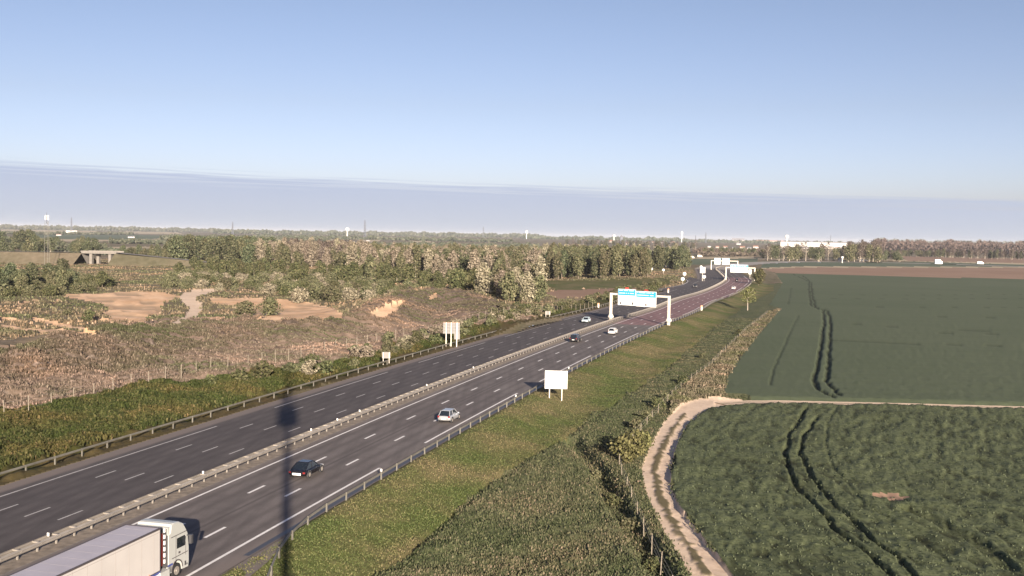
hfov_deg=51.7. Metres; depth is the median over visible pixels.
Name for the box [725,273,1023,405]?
wheat field
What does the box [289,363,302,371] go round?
shrub
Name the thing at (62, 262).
tree
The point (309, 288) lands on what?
shrub
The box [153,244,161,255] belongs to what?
tree
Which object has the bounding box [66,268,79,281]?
tree
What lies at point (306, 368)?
shrub
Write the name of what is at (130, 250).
tree
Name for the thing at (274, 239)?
woodland
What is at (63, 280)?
tree
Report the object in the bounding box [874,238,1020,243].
woodland
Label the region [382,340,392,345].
shrub
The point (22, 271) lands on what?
tree
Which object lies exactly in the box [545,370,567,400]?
road sign
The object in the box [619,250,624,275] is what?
tree
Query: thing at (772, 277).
ground
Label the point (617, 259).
tree
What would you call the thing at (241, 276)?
shrub
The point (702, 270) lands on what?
road sign
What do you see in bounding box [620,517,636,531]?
shrub
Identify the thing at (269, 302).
shrub
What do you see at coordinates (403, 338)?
shrub
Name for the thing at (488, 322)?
shrub
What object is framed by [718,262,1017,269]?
road
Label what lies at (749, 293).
tree
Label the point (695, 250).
woodland
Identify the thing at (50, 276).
tree
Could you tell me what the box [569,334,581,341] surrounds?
car
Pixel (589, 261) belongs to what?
tree
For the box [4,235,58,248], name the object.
woodland
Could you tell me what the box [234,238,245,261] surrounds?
tree
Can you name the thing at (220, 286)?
shrub
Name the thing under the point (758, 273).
tree
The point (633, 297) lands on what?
sign gantry
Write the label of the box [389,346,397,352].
shrub
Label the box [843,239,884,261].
woodland
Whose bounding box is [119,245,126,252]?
tree
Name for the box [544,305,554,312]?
shrub
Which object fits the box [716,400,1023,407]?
dirt track
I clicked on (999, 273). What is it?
ploughed field
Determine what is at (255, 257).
tree
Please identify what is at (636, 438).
shrub
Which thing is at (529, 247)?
woodland
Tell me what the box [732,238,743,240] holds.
warehouse
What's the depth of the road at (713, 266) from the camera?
1057.81 m
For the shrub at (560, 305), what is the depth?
317.46 m
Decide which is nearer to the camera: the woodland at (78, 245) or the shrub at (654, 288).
the shrub at (654, 288)
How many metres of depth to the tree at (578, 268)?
547.44 m
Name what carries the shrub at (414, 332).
on the green bank
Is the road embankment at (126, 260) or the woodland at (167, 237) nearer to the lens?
the road embankment at (126, 260)
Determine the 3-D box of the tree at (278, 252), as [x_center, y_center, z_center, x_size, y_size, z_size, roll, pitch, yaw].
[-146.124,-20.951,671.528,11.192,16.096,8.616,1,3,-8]
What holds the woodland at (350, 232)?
on the ground at (772, 277)
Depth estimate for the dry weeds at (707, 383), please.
186.17 m
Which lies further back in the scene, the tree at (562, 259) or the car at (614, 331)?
the tree at (562, 259)
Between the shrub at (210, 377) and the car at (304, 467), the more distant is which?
the shrub at (210, 377)
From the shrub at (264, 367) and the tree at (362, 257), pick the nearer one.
the shrub at (264, 367)
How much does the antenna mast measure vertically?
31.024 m
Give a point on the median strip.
(30, 556)
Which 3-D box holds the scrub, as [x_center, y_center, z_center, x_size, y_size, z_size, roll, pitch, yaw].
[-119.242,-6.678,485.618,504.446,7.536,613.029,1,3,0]
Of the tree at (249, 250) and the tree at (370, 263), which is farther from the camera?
the tree at (249, 250)
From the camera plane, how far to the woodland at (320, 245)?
678.65 m
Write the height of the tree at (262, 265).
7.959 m
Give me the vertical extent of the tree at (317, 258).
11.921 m
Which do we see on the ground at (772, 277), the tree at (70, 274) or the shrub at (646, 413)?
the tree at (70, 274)
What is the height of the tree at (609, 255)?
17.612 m
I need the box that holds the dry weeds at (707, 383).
[668,308,780,413]
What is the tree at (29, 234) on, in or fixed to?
on the ground at (772, 277)
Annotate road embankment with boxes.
[0,251,95,264]
[107,254,226,266]
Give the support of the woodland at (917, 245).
on the ground at (772, 277)
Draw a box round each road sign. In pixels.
[382,352,389,357]
[443,322,459,346]
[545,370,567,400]
[700,267,704,280]
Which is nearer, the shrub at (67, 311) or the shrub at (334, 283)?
the shrub at (67, 311)
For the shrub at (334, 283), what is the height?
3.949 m
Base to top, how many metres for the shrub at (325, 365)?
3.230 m
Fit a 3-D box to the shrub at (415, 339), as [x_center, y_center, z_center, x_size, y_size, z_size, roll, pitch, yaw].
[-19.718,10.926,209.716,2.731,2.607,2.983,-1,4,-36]
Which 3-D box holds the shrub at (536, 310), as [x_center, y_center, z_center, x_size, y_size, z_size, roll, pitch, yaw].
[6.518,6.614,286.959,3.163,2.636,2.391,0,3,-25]
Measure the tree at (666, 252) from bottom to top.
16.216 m
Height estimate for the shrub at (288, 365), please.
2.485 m
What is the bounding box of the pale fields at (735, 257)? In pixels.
[1,229,1023,268]
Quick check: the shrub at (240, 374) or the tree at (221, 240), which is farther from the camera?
the tree at (221, 240)
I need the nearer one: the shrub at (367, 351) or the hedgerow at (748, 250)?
the shrub at (367, 351)
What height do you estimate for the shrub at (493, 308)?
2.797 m
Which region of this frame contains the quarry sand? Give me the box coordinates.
[0,291,437,334]
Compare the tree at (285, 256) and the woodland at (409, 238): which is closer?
the tree at (285, 256)
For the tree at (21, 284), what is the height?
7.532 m
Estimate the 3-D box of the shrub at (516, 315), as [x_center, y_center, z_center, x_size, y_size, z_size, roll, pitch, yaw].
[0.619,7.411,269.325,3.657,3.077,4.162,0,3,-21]
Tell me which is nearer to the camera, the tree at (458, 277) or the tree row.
the tree at (458, 277)
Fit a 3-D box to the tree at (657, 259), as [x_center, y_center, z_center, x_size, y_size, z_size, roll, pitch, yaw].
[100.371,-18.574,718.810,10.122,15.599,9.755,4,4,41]
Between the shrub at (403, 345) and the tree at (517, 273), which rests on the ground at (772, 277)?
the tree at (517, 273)
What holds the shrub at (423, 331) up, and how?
on the green bank
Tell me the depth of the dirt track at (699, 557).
104.08 m
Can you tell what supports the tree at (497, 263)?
on the ground at (772, 277)
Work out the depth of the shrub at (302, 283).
404.14 m
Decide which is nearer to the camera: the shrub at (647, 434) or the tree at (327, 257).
the shrub at (647, 434)
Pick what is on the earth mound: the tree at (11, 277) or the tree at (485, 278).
the tree at (485, 278)
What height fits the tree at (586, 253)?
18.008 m
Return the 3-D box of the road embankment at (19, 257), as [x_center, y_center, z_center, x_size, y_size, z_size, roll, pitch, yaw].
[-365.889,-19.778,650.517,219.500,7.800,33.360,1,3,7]
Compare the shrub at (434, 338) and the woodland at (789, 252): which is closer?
the shrub at (434, 338)
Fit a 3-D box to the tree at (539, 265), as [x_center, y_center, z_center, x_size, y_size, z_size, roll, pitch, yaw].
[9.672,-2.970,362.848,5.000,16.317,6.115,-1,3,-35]
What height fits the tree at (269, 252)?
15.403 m
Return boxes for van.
[934,259,942,263]
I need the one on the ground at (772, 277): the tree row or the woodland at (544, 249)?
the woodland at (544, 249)
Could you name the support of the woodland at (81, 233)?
on the ground at (772, 277)
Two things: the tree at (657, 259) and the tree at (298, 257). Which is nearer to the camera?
the tree at (298, 257)
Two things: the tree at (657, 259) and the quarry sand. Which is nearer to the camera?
the quarry sand
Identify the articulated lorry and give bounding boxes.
[8,518,192,575]
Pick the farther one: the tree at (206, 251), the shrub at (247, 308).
the tree at (206, 251)
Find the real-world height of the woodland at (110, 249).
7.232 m
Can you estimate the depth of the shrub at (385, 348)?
194.38 m
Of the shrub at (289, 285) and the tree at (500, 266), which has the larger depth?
the shrub at (289, 285)
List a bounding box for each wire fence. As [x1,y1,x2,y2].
[2,302,592,411]
[618,310,767,575]
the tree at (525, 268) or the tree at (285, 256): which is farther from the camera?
the tree at (285, 256)
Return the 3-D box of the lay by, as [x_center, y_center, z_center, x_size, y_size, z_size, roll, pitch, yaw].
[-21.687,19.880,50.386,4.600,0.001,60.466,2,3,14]
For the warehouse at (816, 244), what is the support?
on the ground at (772, 277)
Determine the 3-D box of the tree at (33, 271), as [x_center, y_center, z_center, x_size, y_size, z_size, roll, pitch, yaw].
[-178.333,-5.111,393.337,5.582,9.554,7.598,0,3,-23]
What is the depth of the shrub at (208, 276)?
424.81 m
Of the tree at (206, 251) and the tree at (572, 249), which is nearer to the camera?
the tree at (572, 249)
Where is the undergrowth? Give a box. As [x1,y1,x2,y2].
[0,307,578,470]
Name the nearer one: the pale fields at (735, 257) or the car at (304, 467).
the car at (304, 467)
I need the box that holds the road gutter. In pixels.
[244,299,719,555]
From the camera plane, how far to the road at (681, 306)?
363.20 m
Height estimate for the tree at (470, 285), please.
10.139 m
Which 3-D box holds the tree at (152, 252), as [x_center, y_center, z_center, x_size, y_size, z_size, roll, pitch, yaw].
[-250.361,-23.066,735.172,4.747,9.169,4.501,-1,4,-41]
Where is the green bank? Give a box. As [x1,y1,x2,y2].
[0,287,664,484]
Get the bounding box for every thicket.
[0,270,119,296]
[158,268,452,299]
[172,256,452,288]
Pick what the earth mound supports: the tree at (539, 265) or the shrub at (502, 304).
the shrub at (502, 304)
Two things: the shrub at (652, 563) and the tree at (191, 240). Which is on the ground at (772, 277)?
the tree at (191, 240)
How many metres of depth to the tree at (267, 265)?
568.98 m
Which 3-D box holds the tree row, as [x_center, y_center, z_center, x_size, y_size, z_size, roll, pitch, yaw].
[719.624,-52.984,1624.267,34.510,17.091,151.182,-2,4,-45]
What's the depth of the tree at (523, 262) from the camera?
401.42 m
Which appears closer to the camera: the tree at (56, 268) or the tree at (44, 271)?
the tree at (56, 268)
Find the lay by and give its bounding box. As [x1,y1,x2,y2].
[219,535,287,575]
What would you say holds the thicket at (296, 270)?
on the ground at (772, 277)
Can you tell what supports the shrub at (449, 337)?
on the green bank
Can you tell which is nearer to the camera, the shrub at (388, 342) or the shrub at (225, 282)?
the shrub at (388, 342)
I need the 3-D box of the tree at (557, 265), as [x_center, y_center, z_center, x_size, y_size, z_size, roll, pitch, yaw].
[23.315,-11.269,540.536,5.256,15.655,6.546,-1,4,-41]
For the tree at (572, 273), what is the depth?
553.48 m
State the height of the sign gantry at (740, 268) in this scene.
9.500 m
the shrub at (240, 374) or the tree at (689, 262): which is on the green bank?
the shrub at (240, 374)
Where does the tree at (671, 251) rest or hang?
on the ground at (772, 277)
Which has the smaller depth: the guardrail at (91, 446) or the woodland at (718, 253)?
the guardrail at (91, 446)
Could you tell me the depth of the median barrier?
101.23 m
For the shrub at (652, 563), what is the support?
on the rough grassland
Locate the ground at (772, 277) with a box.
[0,229,1023,575]
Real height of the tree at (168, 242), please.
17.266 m
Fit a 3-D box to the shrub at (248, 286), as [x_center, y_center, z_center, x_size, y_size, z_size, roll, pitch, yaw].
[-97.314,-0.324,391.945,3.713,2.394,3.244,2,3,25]
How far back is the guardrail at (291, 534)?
105.28 m
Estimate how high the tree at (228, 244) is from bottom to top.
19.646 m
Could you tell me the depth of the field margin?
218.30 m
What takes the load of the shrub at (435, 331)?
on the green bank
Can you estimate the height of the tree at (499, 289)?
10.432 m
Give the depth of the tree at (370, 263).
485.51 m
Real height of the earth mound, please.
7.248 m
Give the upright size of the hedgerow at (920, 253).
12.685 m
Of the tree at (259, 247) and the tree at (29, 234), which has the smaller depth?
the tree at (259, 247)
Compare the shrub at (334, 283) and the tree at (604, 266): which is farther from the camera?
the tree at (604, 266)
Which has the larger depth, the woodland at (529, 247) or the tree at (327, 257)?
the woodland at (529, 247)
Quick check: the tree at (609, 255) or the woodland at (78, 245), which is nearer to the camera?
the tree at (609, 255)
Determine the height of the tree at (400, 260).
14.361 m
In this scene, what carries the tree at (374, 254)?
on the ground at (772, 277)
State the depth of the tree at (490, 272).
356.11 m
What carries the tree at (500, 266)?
on the ground at (772, 277)
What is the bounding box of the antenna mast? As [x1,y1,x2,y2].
[44,215,49,264]
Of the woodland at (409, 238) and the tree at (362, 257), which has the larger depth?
the woodland at (409, 238)
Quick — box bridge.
[81,250,123,264]
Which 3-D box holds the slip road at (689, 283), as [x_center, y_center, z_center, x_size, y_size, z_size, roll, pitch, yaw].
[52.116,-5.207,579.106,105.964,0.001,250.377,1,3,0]
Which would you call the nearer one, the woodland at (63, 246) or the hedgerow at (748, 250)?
the woodland at (63, 246)
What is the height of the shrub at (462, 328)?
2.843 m
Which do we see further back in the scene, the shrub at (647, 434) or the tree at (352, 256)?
the tree at (352, 256)
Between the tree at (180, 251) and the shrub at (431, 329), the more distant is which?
the tree at (180, 251)
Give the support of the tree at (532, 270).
on the ground at (772, 277)
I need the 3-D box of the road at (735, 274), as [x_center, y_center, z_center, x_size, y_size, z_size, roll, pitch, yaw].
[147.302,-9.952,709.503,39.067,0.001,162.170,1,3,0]
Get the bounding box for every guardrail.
[0,289,662,474]
[267,297,722,575]
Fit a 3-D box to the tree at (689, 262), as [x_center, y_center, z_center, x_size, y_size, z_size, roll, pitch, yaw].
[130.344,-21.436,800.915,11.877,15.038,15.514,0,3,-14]
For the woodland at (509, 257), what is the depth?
530.33 m
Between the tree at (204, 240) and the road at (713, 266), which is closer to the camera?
the tree at (204, 240)
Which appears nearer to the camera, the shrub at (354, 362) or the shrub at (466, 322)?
the shrub at (354, 362)
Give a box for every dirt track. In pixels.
[172,289,740,575]
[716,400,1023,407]
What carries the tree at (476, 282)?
on the earth mound
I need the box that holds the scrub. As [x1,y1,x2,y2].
[0,259,694,339]
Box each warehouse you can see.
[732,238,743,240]
[781,241,846,247]
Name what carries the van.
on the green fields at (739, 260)
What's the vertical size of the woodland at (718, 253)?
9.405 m
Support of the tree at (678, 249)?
on the ground at (772, 277)
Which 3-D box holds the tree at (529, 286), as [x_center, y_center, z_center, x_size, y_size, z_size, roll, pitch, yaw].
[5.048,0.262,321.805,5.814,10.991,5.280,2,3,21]
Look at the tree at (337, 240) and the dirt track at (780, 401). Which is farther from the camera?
the tree at (337, 240)
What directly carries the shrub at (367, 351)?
on the green bank
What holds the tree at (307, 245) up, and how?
on the ground at (772, 277)
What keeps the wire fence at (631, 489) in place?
on the rough grassland
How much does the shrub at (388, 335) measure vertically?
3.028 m
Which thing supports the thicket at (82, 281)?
on the ground at (772, 277)
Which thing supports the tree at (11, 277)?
on the ground at (772, 277)
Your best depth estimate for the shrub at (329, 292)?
343.50 m
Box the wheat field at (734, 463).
[671,402,1023,575]
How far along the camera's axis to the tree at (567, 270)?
570.15 m
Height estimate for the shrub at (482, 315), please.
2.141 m
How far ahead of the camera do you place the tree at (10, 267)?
391.55 m
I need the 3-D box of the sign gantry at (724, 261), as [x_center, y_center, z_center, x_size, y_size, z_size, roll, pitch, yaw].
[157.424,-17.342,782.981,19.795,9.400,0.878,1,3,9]
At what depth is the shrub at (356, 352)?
189.94 m
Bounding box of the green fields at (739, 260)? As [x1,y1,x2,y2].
[38,234,1023,267]
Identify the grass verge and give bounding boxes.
[220,278,773,575]
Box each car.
[289,459,323,477]
[438,408,459,422]
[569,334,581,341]
[581,317,590,322]
[608,328,617,334]
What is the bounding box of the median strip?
[0,262,1018,575]
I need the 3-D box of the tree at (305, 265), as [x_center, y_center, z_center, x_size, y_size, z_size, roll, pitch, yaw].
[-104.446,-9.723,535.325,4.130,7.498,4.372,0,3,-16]
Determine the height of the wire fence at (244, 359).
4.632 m
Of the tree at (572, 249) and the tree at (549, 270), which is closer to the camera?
the tree at (549, 270)
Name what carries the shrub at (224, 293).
on the ground at (772, 277)
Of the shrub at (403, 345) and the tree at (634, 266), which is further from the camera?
the tree at (634, 266)
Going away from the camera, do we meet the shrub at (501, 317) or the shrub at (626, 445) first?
the shrub at (626, 445)
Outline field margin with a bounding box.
[677,308,781,407]
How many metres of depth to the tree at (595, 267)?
565.01 m
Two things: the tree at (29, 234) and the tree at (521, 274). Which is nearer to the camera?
the tree at (521, 274)
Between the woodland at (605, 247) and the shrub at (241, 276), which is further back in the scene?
the woodland at (605, 247)
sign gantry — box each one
[608,287,671,324]
[711,258,737,269]
[725,265,754,280]
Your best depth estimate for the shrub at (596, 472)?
110.32 m
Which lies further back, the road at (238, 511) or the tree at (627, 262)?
the tree at (627, 262)
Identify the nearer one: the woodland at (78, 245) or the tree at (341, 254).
the tree at (341, 254)
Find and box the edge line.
[131,271,748,575]
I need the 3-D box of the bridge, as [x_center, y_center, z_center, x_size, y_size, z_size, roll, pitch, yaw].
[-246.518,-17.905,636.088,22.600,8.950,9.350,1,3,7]
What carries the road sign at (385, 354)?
on the green bank
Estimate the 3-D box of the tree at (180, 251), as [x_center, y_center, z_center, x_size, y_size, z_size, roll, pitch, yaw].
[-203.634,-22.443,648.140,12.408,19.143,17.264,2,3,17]
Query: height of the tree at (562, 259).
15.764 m
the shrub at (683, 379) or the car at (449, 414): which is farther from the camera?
the shrub at (683, 379)
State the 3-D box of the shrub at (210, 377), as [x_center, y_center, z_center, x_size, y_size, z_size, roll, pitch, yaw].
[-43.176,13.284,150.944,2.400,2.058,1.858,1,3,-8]
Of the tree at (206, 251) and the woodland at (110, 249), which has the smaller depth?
the tree at (206, 251)
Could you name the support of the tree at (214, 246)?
on the ground at (772, 277)
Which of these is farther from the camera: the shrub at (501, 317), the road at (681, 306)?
the road at (681, 306)
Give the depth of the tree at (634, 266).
586.16 m
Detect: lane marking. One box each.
[0,276,712,519]
[183,272,739,537]
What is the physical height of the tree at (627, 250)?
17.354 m
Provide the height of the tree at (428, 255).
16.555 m
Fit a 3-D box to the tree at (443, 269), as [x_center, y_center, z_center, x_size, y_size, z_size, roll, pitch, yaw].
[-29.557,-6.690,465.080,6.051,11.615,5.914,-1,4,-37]
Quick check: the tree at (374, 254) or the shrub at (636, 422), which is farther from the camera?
the tree at (374, 254)
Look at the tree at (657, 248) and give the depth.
750.15 m
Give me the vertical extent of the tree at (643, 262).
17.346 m
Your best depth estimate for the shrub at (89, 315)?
251.42 m
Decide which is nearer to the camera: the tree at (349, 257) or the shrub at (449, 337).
the shrub at (449, 337)
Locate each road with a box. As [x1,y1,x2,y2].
[0,269,722,552]
[1,324,658,575]
[123,253,206,261]
[613,277,751,325]
[657,276,701,290]
[695,261,1023,268]
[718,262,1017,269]
[719,270,747,277]
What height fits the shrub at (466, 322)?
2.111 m
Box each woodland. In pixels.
[0,224,218,231]
[0,231,133,234]
[0,235,101,252]
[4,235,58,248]
[53,240,107,251]
[99,247,160,255]
[108,237,165,243]
[159,234,331,241]
[165,235,277,259]
[212,228,538,237]
[252,237,372,266]
[256,233,512,242]
[365,241,544,276]
[370,243,539,250]
[375,240,539,247]
[522,234,691,240]
[531,243,689,256]
[555,243,585,265]
[566,238,697,247]
[591,244,651,272]
[655,238,854,243]
[692,247,764,252]
[698,251,757,255]
[758,242,846,261]
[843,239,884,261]
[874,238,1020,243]
[875,238,1023,253]
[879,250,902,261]
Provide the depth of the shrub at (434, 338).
217.22 m
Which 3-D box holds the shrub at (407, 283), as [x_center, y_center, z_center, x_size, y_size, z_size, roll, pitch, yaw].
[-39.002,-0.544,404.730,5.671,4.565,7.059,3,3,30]
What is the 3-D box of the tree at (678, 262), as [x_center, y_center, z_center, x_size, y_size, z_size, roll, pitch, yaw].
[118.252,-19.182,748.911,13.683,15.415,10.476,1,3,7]
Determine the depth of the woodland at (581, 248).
643.78 m
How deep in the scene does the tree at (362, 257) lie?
534.14 m
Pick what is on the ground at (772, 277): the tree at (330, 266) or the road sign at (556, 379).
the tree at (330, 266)
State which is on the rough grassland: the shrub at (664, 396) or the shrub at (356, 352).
the shrub at (664, 396)
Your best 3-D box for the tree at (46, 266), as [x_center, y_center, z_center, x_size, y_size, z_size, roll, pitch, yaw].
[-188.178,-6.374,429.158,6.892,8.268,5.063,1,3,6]
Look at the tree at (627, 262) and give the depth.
591.20 m
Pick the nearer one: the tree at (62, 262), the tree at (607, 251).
the tree at (62, 262)
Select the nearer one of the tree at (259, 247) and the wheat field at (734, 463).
the wheat field at (734, 463)
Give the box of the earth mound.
[0,287,530,405]
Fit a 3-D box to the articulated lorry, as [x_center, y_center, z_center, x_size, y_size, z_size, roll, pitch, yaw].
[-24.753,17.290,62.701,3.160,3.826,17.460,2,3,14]
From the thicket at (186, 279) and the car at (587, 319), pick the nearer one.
the car at (587, 319)
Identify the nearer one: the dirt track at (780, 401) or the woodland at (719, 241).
the dirt track at (780, 401)
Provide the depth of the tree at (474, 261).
465.26 m
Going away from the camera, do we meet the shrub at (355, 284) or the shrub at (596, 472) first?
the shrub at (596, 472)
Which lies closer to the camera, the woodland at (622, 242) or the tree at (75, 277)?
the tree at (75, 277)
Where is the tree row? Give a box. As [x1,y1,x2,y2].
[931,248,1023,259]
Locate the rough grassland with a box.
[380,281,781,575]
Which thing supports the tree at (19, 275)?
on the ground at (772, 277)
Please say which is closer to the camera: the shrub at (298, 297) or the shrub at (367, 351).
the shrub at (367, 351)
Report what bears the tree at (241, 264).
on the ground at (772, 277)
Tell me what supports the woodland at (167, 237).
on the ground at (772, 277)
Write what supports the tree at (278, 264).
on the ground at (772, 277)
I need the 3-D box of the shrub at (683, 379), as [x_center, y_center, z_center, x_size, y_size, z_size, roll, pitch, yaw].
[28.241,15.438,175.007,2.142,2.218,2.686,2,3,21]
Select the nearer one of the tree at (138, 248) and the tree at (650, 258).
the tree at (650, 258)
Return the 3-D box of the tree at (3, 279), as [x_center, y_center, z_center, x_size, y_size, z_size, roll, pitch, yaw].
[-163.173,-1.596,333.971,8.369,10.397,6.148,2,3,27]
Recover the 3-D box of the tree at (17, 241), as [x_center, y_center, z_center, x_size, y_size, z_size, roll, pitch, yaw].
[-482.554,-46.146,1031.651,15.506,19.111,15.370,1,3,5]
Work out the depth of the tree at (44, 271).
422.58 m
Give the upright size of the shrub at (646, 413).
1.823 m
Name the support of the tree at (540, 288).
on the ground at (772, 277)
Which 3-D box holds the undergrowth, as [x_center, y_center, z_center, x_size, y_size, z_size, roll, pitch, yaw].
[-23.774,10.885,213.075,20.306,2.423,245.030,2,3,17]
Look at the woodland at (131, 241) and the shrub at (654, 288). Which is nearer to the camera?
the shrub at (654, 288)
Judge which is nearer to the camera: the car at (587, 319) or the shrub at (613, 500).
the shrub at (613, 500)
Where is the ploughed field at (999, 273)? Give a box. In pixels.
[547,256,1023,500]
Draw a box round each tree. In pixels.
[0,271,8,295]
[1,261,17,281]
[7,271,16,285]
[9,231,26,249]
[12,272,27,286]
[15,274,28,294]
[17,268,28,279]
[24,232,36,240]
[25,262,40,280]
[40,263,53,276]
[41,268,48,279]
[44,270,56,285]
[45,266,59,279]
[54,258,69,270]
[54,267,68,290]
[65,270,74,287]
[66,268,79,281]
[94,271,108,286]
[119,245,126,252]
[126,247,133,253]
[135,244,141,253]
[149,248,154,255]
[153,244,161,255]
[166,241,173,257]
[167,236,191,258]
[182,234,201,259]
[200,238,207,258]
[203,240,210,259]
[205,238,221,258]
[205,259,213,268]
[217,239,224,260]
[220,235,240,262]
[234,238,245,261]
[236,260,245,271]
[240,244,255,263]
[252,250,263,261]
[254,238,265,263]
[257,260,264,271]
[263,243,273,261]
[265,262,270,270]
[271,259,286,272]
[274,242,290,264]
[279,246,291,264]
[292,251,304,265]
[301,240,311,263]
[302,262,309,271]
[311,268,320,276]
[312,249,321,261]
[322,247,331,268]
[327,264,334,271]
[334,238,340,247]
[337,250,345,265]
[344,247,358,265]
[345,241,357,264]
[358,249,367,265]
[364,254,378,279]
[371,249,379,269]
[395,251,405,277]
[423,247,433,270]
[439,260,450,278]
[448,267,467,289]
[465,268,477,290]
[467,248,480,269]
[474,262,493,294]
[474,271,482,290]
[479,268,494,293]
[491,264,511,295]
[492,258,507,271]
[493,269,506,297]
[498,271,519,301]
[511,266,521,301]
[516,269,525,300]
[519,260,532,272]
[519,271,536,303]
[521,263,530,273]
[529,263,546,291]
[531,274,547,301]
[534,256,548,284]
[544,248,554,278]
[552,251,563,279]
[559,250,568,277]
[565,249,570,276]
[567,244,576,261]
[567,252,577,276]
[571,251,586,278]
[582,246,591,275]
[586,252,594,275]
[590,250,602,277]
[598,251,610,278]
[606,248,611,273]
[608,246,614,274]
[610,243,623,276]
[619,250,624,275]
[623,247,629,275]
[624,248,634,275]
[629,253,639,276]
[638,248,650,275]
[646,252,653,275]
[653,245,661,258]
[653,249,668,269]
[663,247,669,266]
[666,248,675,267]
[669,250,688,269]
[674,246,681,258]
[683,250,691,267]
[738,286,756,309]
[752,269,764,284]
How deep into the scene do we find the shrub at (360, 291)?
357.81 m
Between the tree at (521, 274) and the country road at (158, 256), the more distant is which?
the country road at (158, 256)
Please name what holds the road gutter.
on the grass verge
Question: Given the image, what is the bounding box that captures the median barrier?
[0,264,732,562]
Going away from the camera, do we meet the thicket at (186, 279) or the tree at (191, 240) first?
the thicket at (186, 279)
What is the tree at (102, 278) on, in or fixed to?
on the ground at (772, 277)
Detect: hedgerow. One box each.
[702,246,757,252]
[882,249,960,256]
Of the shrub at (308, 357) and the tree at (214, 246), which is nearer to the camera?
the shrub at (308, 357)
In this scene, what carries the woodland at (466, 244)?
on the ground at (772, 277)
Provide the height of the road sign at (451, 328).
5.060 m
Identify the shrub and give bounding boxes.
[61,309,71,314]
[81,309,95,320]
[201,274,214,283]
[201,374,217,383]
[214,277,232,288]
[215,283,223,290]
[219,291,228,297]
[230,367,249,380]
[233,300,256,315]
[235,273,244,279]
[244,284,252,289]
[250,360,274,378]
[255,296,283,315]
[280,362,295,371]
[283,281,299,291]
[288,286,309,302]
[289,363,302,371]
[298,353,319,364]
[299,280,308,287]
[299,360,320,374]
[304,285,324,297]
[315,360,334,374]
[318,284,341,301]
[330,281,338,286]
[348,358,360,365]
[350,345,365,356]
[351,282,362,291]
[359,285,367,298]
[359,344,375,357]
[379,345,390,352]
[381,331,394,342]
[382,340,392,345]
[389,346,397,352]
[396,335,411,343]
[399,342,412,350]
[401,281,417,286]
[406,337,418,344]
[410,330,423,337]
[419,328,428,334]
[427,326,440,334]
[428,333,443,343]
[434,330,443,338]
[443,334,453,340]
[460,325,464,333]
[462,320,473,326]
[477,313,485,318]
[485,319,492,325]
[488,306,497,312]
[497,315,505,320]
[499,302,506,309]
[508,311,519,319]
[533,308,541,314]
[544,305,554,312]
[558,302,568,309]
[589,469,603,479]
[605,492,622,505]
[606,438,640,462]
[618,429,648,456]
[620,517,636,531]
[629,418,641,428]
[634,430,654,450]
[640,410,652,420]
[643,556,661,571]
[648,285,657,291]
[651,396,665,407]
[660,391,670,400]
[677,375,688,383]
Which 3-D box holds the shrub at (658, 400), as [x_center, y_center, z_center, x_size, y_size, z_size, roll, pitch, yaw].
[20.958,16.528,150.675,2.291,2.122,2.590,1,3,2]
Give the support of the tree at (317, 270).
on the ground at (772, 277)
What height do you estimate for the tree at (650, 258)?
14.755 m
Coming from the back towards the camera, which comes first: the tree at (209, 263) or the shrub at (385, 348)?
the tree at (209, 263)
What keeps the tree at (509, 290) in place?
on the ground at (772, 277)

